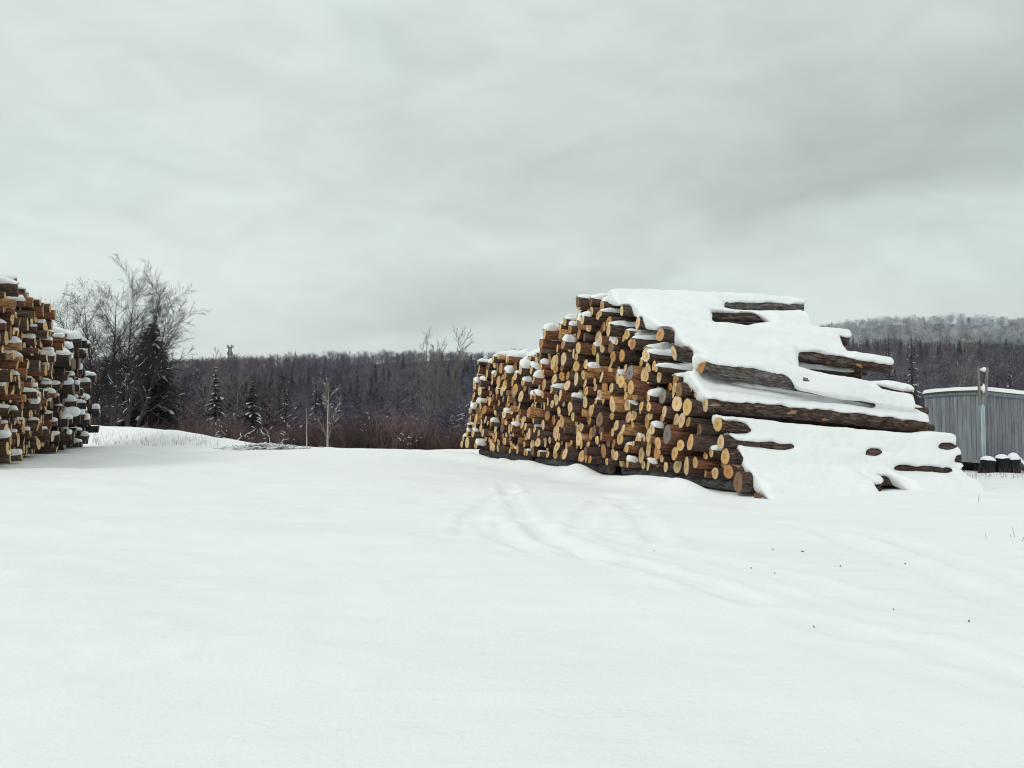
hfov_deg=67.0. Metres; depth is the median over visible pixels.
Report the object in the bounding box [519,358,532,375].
log
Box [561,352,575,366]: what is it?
log
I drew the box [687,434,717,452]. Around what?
log
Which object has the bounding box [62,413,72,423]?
log
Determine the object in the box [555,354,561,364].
log
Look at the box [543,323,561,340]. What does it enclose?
log
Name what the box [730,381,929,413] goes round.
log
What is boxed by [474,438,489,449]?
log
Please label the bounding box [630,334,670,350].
log
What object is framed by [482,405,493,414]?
log
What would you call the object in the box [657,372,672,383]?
log
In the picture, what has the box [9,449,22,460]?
log
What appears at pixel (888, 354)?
pine tree
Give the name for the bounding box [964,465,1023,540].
dry grass
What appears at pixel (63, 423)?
log
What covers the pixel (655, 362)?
log
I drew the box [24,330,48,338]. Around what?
log
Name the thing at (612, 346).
log
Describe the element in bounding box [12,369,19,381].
log
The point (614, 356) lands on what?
log
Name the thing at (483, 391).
log
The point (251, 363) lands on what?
bare woods
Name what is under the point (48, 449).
log
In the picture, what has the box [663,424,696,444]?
log
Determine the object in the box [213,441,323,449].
brush heap
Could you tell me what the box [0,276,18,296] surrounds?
log
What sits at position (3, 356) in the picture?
log
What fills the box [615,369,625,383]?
log
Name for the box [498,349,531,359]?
log
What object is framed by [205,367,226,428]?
spruce tree
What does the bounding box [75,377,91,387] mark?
log
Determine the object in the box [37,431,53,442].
log
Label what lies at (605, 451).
log
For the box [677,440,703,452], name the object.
log
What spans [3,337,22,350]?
log
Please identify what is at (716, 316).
log
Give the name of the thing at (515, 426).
log
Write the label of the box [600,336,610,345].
log
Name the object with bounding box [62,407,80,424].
log
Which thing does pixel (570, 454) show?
log
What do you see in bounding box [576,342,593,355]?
log
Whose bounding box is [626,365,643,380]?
log
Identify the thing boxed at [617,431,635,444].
log
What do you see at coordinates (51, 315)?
log
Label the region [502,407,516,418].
log
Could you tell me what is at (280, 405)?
conifer woods
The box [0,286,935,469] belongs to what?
stacked logs
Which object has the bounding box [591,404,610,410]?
log
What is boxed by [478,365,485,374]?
log
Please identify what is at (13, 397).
log
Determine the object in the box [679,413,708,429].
log
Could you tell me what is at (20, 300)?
log
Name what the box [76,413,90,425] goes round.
log
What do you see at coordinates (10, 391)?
log
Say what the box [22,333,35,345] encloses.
log
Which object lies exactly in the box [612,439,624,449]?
log
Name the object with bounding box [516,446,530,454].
log
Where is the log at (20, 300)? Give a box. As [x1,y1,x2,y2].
[8,295,25,305]
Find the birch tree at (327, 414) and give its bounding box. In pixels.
[312,378,343,446]
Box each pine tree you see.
[879,334,894,380]
[901,332,923,406]
[1005,352,1014,388]
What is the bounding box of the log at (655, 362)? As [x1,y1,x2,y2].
[652,360,678,370]
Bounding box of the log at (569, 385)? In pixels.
[564,380,582,391]
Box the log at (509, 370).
[504,365,514,379]
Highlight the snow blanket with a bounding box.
[607,288,985,499]
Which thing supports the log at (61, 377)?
on the stacked logs at (498, 400)
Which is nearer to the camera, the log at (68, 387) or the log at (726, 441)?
the log at (726, 441)
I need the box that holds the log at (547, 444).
[544,437,554,448]
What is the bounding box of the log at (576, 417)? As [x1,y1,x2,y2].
[571,412,586,422]
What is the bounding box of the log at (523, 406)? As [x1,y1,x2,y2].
[518,402,531,410]
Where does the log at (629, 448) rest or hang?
on the snowy yard at (170, 603)
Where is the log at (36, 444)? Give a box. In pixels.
[27,438,40,448]
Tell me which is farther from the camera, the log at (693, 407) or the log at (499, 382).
the log at (499, 382)
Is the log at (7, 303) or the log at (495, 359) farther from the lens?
the log at (495, 359)
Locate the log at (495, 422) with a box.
[490,417,501,426]
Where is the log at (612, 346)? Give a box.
[608,337,629,353]
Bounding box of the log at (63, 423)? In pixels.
[52,420,68,426]
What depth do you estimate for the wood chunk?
14.87 m
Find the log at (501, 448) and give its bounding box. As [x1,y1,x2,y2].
[497,445,510,452]
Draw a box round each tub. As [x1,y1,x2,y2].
[977,456,995,472]
[995,454,1009,472]
[1008,453,1020,472]
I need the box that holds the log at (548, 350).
[540,348,556,353]
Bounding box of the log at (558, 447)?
[554,442,564,452]
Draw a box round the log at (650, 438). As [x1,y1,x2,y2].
[646,428,662,443]
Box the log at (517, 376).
[513,370,527,380]
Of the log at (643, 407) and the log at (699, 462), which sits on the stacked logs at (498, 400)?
the log at (643, 407)
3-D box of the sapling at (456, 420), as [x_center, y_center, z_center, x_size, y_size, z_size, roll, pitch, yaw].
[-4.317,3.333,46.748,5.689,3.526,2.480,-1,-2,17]
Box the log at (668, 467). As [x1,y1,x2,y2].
[664,462,674,472]
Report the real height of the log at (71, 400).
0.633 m
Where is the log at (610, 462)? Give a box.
[605,458,620,466]
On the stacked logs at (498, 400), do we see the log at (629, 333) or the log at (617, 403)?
the log at (629, 333)
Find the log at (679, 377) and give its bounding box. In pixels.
[675,373,683,382]
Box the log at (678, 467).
[673,461,684,473]
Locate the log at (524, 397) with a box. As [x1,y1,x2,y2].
[518,390,534,402]
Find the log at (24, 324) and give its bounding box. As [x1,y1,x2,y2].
[17,317,28,330]
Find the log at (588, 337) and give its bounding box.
[583,333,595,342]
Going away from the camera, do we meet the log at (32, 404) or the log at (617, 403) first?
the log at (617, 403)
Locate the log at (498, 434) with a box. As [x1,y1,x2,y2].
[494,431,501,442]
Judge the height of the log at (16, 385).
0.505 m
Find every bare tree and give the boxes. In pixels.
[40,292,127,425]
[62,277,132,425]
[76,253,177,424]
[84,280,160,425]
[96,258,208,426]
[116,291,201,426]
[198,347,232,414]
[223,357,254,418]
[413,328,448,423]
[429,326,473,431]
[937,335,983,388]
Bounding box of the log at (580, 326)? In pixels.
[577,312,585,329]
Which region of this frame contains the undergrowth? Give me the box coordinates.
[91,402,921,449]
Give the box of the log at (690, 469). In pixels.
[684,456,704,476]
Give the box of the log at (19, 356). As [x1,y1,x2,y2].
[15,351,22,361]
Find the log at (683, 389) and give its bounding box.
[675,382,695,398]
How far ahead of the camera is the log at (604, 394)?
19.98 m
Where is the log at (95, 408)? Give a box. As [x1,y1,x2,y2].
[87,404,99,412]
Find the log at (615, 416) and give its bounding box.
[610,413,626,420]
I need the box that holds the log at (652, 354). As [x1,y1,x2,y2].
[645,348,861,378]
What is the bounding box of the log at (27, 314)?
[15,310,34,318]
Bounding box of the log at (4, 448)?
[0,442,8,455]
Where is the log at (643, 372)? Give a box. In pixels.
[641,367,646,380]
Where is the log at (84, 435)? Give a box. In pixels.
[75,431,89,440]
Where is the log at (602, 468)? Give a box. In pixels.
[535,457,615,473]
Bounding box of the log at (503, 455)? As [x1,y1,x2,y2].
[479,450,532,460]
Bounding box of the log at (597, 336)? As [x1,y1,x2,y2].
[595,330,606,341]
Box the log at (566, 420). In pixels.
[560,415,575,427]
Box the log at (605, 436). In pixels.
[600,432,616,441]
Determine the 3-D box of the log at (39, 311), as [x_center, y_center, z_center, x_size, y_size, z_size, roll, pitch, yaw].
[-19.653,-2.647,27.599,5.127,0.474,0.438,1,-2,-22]
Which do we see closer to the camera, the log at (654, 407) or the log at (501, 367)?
the log at (654, 407)
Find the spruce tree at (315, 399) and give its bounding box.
[311,381,320,423]
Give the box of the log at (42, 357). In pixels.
[23,354,47,361]
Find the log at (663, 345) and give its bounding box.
[642,342,861,372]
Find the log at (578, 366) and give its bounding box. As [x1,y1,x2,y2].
[573,361,587,371]
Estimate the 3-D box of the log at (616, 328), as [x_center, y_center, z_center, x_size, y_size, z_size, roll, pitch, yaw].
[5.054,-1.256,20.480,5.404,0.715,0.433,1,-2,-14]
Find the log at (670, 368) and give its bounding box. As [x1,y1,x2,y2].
[655,362,697,373]
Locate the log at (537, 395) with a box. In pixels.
[533,389,546,402]
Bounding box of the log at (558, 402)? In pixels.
[555,394,562,406]
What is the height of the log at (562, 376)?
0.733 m
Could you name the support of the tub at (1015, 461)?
on the snowy yard at (170, 603)
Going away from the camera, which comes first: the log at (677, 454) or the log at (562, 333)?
the log at (677, 454)
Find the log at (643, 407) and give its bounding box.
[639,401,661,414]
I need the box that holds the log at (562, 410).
[557,406,567,414]
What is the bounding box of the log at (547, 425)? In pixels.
[541,420,555,430]
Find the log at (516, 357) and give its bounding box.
[507,350,535,362]
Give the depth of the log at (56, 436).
32.45 m
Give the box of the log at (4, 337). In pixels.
[0,330,7,344]
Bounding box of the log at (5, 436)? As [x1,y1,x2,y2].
[0,429,11,445]
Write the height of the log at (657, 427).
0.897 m
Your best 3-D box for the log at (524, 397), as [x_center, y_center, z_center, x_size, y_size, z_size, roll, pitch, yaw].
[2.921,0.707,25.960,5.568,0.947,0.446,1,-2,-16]
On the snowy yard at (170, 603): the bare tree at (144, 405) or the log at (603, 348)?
the bare tree at (144, 405)
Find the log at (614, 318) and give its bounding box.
[606,316,750,324]
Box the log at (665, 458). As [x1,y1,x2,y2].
[660,455,674,462]
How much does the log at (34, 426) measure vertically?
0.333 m
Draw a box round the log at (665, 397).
[659,389,672,404]
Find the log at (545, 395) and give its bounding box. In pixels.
[541,391,553,398]
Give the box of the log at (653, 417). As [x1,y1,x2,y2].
[648,413,660,420]
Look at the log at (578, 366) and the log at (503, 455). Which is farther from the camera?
the log at (503, 455)
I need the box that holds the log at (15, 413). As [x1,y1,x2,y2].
[1,410,22,416]
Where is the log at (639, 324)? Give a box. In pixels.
[635,316,849,345]
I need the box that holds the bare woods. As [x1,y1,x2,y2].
[83,338,1023,424]
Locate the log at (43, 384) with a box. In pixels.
[38,381,51,387]
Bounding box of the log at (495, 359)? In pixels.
[492,354,505,362]
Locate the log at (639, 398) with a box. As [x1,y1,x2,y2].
[632,395,646,401]
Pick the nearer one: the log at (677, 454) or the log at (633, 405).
the log at (677, 454)
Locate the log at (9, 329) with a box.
[6,325,11,339]
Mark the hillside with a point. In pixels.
(901, 370)
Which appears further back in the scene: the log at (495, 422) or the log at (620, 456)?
the log at (495, 422)
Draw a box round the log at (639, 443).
[632,441,646,446]
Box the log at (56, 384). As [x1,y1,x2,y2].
[52,380,60,389]
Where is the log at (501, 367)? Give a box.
[499,363,512,373]
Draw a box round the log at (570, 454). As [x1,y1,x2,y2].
[562,448,581,460]
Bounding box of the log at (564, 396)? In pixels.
[559,389,577,401]
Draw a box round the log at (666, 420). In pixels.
[660,415,673,422]
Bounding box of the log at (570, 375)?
[566,371,575,379]
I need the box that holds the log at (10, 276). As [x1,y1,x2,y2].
[0,273,16,280]
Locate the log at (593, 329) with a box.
[586,325,600,332]
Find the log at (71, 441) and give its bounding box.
[59,431,74,444]
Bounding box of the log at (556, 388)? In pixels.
[550,383,564,393]
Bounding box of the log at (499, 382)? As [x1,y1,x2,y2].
[496,375,503,387]
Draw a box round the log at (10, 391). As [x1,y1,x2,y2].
[0,389,13,402]
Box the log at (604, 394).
[597,390,624,399]
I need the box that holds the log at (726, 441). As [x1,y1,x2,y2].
[717,434,961,462]
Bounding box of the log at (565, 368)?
[560,365,571,371]
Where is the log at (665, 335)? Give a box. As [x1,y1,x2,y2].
[656,328,891,373]
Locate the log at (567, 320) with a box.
[564,316,575,324]
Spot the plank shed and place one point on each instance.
(979, 421)
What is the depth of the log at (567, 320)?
22.39 m
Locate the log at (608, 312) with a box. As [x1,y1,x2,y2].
[599,308,762,323]
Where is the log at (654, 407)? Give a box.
[647,402,671,412]
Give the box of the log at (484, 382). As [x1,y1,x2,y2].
[479,376,496,387]
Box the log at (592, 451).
[584,446,601,457]
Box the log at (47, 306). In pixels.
[42,300,50,311]
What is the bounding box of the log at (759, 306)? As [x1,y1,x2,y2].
[612,302,803,310]
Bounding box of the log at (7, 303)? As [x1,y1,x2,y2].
[0,299,15,307]
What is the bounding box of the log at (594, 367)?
[587,362,608,371]
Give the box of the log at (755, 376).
[698,361,874,405]
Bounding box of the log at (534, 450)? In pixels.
[531,447,545,455]
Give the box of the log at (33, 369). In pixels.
[27,365,40,371]
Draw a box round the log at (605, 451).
[601,444,611,458]
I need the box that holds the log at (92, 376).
[86,371,96,381]
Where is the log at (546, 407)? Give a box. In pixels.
[543,402,556,411]
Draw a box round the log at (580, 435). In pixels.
[576,431,589,445]
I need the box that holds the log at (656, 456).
[654,447,671,459]
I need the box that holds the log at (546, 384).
[542,378,551,391]
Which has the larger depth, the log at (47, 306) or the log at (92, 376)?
the log at (92, 376)
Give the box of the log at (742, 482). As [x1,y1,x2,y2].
[733,471,880,493]
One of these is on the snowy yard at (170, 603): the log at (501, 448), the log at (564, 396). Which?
the log at (501, 448)
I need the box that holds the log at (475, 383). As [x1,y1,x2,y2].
[473,377,478,389]
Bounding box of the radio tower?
[227,345,233,358]
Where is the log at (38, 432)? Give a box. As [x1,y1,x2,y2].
[32,426,41,435]
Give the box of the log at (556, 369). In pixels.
[553,364,560,373]
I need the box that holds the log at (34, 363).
[29,360,40,366]
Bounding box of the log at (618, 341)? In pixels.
[615,338,627,345]
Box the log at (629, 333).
[624,328,657,339]
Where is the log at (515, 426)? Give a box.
[510,421,521,432]
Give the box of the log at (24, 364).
[18,360,28,368]
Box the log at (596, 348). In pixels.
[592,342,607,355]
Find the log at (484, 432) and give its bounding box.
[482,429,493,437]
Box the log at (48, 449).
[35,446,57,452]
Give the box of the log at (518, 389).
[513,384,523,395]
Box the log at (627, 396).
[624,393,632,399]
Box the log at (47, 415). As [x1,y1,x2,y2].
[39,411,52,419]
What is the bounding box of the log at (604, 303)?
[600,296,620,308]
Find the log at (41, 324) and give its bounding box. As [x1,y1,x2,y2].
[33,319,47,329]
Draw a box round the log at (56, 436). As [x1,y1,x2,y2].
[53,431,59,441]
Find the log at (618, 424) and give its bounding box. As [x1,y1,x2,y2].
[614,420,630,430]
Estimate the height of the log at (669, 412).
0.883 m
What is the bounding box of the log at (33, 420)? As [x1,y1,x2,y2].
[25,417,39,424]
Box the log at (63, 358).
[53,347,71,366]
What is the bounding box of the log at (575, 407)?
[568,402,584,412]
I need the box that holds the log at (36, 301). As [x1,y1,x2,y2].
[29,296,41,305]
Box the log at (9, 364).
[0,359,18,368]
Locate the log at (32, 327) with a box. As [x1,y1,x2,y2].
[28,324,37,331]
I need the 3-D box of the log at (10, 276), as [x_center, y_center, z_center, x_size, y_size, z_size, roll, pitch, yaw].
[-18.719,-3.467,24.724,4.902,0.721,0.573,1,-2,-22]
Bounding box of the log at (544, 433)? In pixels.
[538,430,552,436]
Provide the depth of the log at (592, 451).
21.01 m
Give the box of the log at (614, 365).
[610,361,625,367]
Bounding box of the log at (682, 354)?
[671,346,912,394]
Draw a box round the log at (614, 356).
[610,351,629,363]
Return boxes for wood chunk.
[754,493,760,498]
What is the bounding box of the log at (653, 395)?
[646,388,663,402]
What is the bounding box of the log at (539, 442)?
[535,438,544,447]
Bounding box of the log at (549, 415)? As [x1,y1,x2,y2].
[545,411,556,420]
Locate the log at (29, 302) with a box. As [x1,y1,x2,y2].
[16,297,32,307]
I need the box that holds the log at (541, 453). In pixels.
[537,450,546,457]
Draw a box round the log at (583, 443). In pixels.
[580,440,594,449]
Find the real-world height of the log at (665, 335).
1.001 m
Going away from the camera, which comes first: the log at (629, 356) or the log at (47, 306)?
the log at (629, 356)
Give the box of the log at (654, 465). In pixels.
[646,457,665,472]
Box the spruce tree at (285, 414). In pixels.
[282,390,289,433]
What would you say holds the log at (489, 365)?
on the stacked logs at (498, 400)
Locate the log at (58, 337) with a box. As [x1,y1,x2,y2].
[49,332,64,343]
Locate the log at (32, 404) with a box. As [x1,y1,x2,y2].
[23,397,40,409]
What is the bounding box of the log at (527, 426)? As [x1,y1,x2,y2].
[524,423,534,429]
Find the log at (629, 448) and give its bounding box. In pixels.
[624,442,639,453]
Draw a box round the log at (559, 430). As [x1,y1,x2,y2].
[555,427,563,441]
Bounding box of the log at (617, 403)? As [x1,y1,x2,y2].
[610,396,627,413]
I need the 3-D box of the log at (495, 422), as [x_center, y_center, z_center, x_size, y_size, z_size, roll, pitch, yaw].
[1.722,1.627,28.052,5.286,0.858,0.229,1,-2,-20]
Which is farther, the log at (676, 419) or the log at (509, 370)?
the log at (509, 370)
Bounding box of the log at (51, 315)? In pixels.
[38,308,55,319]
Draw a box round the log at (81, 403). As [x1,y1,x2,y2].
[75,399,86,408]
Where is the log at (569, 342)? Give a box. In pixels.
[561,334,584,349]
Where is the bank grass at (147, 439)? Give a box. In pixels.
[93,427,217,445]
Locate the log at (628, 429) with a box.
[620,424,646,435]
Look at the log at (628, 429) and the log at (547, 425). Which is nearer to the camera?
the log at (628, 429)
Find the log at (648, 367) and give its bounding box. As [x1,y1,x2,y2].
[646,363,657,372]
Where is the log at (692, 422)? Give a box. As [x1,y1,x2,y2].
[686,417,712,427]
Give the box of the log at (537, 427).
[533,424,542,432]
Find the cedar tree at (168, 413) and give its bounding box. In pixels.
[116,324,186,429]
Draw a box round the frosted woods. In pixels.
[819,313,1023,350]
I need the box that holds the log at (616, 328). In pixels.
[606,321,635,336]
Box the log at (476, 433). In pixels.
[472,428,483,437]
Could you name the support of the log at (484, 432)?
on the stacked logs at (498, 400)
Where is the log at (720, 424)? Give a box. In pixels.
[713,417,956,449]
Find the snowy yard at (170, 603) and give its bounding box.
[0,425,1023,767]
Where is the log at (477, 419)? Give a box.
[474,414,480,423]
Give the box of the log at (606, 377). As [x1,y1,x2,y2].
[600,371,615,383]
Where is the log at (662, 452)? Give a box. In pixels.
[657,449,671,454]
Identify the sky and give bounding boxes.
[0,0,1023,366]
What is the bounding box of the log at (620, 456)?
[614,451,638,460]
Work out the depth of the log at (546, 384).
23.46 m
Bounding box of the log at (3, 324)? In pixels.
[0,319,6,329]
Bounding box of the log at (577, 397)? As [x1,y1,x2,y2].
[571,392,584,402]
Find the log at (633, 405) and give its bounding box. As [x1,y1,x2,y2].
[627,400,640,411]
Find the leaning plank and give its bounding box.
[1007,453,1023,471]
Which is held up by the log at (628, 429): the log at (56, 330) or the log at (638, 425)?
the log at (638, 425)
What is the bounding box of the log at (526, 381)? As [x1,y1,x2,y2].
[521,376,538,387]
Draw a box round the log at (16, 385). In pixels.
[9,380,20,388]
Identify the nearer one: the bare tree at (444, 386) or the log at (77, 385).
the log at (77, 385)
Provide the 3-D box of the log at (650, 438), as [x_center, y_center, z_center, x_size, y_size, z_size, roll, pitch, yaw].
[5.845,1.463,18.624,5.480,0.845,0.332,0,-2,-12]
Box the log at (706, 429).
[697,424,729,436]
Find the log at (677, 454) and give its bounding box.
[671,447,703,461]
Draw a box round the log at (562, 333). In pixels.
[558,329,572,339]
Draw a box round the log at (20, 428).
[12,424,24,432]
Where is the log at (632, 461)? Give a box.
[626,455,641,468]
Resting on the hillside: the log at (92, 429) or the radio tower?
the radio tower
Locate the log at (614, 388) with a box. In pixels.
[609,383,624,393]
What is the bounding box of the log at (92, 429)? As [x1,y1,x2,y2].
[85,426,99,432]
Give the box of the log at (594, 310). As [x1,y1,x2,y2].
[590,307,600,315]
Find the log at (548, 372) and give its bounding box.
[542,369,554,375]
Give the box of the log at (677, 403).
[672,395,689,411]
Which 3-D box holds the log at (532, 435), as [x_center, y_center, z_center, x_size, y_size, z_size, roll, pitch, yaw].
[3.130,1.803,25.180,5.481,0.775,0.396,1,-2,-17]
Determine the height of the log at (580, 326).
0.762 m
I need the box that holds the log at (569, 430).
[563,426,575,433]
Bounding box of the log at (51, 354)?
[39,350,55,361]
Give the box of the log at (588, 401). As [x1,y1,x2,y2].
[583,396,596,408]
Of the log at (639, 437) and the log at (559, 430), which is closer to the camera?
the log at (639, 437)
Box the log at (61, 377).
[51,372,69,380]
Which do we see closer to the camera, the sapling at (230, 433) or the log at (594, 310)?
the log at (594, 310)
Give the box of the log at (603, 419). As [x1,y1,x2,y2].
[596,412,615,427]
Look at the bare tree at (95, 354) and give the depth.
55.62 m
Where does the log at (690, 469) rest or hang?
on the snowy yard at (170, 603)
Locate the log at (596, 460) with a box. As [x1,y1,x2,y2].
[588,456,605,464]
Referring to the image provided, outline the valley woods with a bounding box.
[90,372,923,448]
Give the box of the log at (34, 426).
[25,423,38,430]
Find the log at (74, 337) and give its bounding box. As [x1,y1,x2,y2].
[64,330,81,347]
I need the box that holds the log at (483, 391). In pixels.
[478,386,489,396]
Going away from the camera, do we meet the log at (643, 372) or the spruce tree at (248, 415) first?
the log at (643, 372)
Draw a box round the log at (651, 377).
[645,372,660,383]
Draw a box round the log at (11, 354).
[4,350,15,359]
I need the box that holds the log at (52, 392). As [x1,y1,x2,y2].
[38,387,56,397]
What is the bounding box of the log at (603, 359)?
[596,353,610,365]
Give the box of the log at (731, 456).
[721,448,963,472]
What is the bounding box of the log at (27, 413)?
[23,410,31,417]
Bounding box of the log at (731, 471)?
[724,464,892,485]
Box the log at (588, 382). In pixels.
[583,379,593,387]
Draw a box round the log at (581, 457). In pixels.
[579,450,584,461]
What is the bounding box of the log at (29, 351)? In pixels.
[17,348,38,353]
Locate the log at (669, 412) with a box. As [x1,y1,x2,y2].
[662,406,682,418]
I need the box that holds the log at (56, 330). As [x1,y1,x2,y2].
[52,326,66,337]
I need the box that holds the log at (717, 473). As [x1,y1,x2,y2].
[712,467,894,486]
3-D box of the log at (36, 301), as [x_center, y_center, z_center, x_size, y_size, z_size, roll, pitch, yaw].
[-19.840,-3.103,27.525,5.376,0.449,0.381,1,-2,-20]
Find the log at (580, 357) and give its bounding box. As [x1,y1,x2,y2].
[574,353,595,361]
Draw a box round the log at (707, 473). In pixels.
[704,469,712,477]
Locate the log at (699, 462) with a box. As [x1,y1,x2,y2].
[693,456,721,469]
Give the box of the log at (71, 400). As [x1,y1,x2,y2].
[64,395,77,405]
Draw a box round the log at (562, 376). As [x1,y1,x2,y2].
[559,371,567,380]
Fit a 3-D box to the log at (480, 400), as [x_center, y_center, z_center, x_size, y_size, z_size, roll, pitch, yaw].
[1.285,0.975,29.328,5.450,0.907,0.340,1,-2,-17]
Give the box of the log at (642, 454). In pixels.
[639,447,652,463]
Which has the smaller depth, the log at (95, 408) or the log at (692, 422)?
the log at (692, 422)
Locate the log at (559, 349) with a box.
[556,344,570,352]
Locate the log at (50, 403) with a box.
[47,398,52,408]
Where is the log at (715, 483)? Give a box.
[621,467,734,490]
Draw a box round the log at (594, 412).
[591,410,611,414]
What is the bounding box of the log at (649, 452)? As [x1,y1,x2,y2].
[646,447,653,457]
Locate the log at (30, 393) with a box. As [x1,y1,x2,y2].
[22,387,37,398]
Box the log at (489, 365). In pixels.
[486,358,496,369]
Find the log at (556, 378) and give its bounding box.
[553,374,565,382]
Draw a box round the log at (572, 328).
[568,320,577,333]
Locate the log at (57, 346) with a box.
[43,343,62,350]
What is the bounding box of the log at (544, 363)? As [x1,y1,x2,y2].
[539,358,550,369]
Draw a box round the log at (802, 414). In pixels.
[702,398,927,431]
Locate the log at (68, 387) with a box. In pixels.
[57,377,74,394]
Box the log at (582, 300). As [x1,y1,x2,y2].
[576,294,595,307]
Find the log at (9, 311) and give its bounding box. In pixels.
[1,308,14,314]
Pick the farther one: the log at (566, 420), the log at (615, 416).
the log at (566, 420)
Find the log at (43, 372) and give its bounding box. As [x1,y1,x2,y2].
[27,365,46,375]
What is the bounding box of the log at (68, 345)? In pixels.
[64,341,73,352]
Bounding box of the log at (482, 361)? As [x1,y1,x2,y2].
[477,358,488,364]
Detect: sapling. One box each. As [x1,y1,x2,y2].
[210,423,255,440]
[251,418,293,443]
[399,433,421,448]
[447,412,468,444]
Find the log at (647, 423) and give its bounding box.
[645,414,651,428]
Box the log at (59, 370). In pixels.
[53,367,64,373]
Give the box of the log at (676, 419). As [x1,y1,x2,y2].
[674,413,680,424]
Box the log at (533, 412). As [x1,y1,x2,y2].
[527,407,545,418]
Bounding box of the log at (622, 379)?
[618,375,629,387]
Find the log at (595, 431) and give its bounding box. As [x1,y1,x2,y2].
[591,425,599,436]
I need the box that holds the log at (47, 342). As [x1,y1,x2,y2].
[40,337,52,345]
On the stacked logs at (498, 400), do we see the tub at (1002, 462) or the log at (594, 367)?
the log at (594, 367)
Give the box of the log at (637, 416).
[633,411,645,420]
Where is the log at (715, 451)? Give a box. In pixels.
[709,445,723,458]
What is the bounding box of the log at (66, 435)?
[59,429,71,440]
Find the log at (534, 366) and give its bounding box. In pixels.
[530,361,539,374]
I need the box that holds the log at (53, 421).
[42,417,57,425]
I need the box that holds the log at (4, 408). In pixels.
[0,404,10,413]
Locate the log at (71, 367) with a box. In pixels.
[54,353,73,370]
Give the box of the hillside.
[109,324,1023,417]
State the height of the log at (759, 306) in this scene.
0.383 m
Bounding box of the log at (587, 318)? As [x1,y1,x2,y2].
[581,311,603,325]
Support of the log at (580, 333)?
on the stacked logs at (498, 400)
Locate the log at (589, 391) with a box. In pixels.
[584,386,596,396]
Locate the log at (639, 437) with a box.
[635,433,642,447]
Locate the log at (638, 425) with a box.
[631,421,645,428]
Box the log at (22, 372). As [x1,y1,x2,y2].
[14,368,26,377]
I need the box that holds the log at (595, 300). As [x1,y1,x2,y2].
[589,293,607,306]
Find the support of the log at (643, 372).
on the stacked logs at (498, 400)
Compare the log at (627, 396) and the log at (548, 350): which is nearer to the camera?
the log at (627, 396)
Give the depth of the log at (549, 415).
23.66 m
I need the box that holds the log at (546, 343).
[539,336,561,348]
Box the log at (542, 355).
[538,353,547,361]
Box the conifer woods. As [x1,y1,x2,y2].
[89,318,1023,430]
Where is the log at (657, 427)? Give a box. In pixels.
[650,420,665,435]
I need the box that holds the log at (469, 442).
[465,437,479,448]
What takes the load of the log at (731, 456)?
on the log at (731, 471)
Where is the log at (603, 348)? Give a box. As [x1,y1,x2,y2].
[600,345,608,353]
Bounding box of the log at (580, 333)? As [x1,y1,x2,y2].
[577,329,592,339]
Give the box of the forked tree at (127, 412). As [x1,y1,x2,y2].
[100,362,154,426]
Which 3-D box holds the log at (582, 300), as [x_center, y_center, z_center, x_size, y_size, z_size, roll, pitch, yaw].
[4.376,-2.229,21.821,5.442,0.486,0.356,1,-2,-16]
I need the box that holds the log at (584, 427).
[579,424,590,432]
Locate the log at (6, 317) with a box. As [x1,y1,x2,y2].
[0,313,12,320]
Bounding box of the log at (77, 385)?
[74,380,79,391]
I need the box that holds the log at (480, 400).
[476,397,485,407]
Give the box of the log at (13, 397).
[0,394,21,399]
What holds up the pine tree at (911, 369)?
on the hillside
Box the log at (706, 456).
[703,453,720,460]
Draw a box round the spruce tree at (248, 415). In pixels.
[238,381,264,434]
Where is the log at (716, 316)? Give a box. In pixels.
[620,306,763,321]
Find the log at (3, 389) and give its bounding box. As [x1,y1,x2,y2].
[0,382,7,395]
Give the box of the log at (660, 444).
[655,437,676,450]
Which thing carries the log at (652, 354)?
on the log at (648, 367)
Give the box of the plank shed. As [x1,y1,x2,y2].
[922,367,1023,470]
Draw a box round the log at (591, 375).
[581,370,600,379]
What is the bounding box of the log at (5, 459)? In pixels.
[0,451,11,462]
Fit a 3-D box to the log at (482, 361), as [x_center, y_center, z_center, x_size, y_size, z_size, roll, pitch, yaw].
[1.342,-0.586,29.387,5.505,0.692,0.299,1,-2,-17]
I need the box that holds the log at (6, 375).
[0,370,12,381]
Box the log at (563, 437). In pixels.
[558,433,575,441]
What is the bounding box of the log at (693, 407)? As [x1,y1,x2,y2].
[683,398,912,432]
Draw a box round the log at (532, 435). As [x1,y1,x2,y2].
[528,428,537,439]
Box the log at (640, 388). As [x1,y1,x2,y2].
[628,380,667,395]
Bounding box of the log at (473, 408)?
[470,401,475,413]
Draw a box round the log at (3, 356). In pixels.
[0,353,7,359]
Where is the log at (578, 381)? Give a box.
[574,372,584,386]
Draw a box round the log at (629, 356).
[619,349,641,363]
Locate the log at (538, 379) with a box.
[532,369,543,384]
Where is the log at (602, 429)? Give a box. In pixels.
[599,427,611,434]
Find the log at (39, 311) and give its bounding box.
[21,306,43,316]

